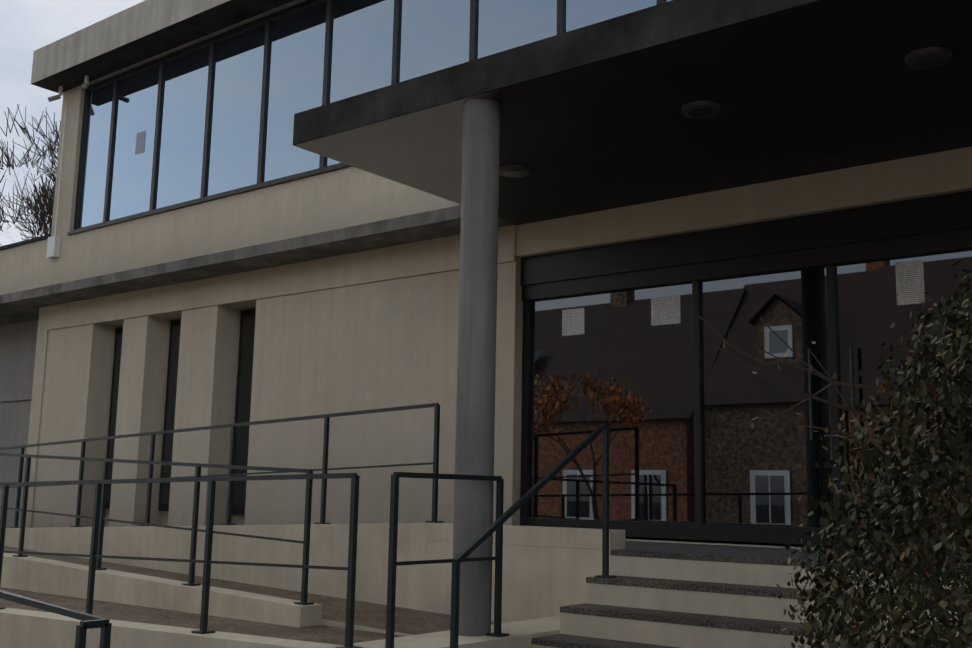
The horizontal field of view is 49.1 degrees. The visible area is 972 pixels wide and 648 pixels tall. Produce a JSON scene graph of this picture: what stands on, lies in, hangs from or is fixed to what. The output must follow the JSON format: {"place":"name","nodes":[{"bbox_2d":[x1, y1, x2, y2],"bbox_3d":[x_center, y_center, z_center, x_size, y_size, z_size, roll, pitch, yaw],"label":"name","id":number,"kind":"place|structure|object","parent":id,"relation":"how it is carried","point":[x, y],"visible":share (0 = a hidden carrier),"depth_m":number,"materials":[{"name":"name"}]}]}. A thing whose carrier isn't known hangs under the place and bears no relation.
{"place":"outdoors","nodes":[
{"label":"outdoors","id":0,"kind":"place"},
{"bbox_2d":[0,0,144,245],"label":"sky","id":1,"kind":"structure","parent":0,"point":[26,26],"materials":[{"name":"white"}]},
{"label":"ground","id":2,"kind":"structure","parent":0,"visible":0},
{"bbox_2d":[0,105,60,245],"bbox_3d":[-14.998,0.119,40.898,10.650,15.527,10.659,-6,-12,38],"label":"bare tree","id":3,"kind":"object","parent":2,"relation":"on","point":[43,207],"visible":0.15,"depth_m":39.85,"materials":[{"name":"brown plant"}]},
{"bbox_2d":[0,0,971,635],"bbox_3d":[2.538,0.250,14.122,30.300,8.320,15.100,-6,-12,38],"label":"building","id":4,"kind":"structure","parent":2,"relation":"on","point":[524,244],"depth_m":9.49,"materials":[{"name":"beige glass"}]},
{"bbox_2d":[0,523,971,647],"bbox_3d":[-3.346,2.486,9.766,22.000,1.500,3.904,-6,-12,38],"label":"concrete ramp","id":5,"kind":"object","parent":2,"relation":"on","point":[556,593],"visible":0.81,"depth_m":7.50,"materials":[{"name":"beige concrete"}]},
{"bbox_2d":[0,403,615,647],"bbox_3d":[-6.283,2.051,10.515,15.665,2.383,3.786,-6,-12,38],"label":"railings","id":6,"kind":"object","parent":5,"relation":"on","point":[88,619],"visible":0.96,"depth_m":6.97,"materials":[{"name":"metal"}]},
{"bbox_2d":[698,260,971,647],"bbox_3d":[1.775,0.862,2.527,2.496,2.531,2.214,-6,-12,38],"label":"shrub","id":7,"kind":"object","parent":2,"relation":"on","point":[955,380],"visible":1,"depth_m":2.46,"materials":[{"name":"green plant"}]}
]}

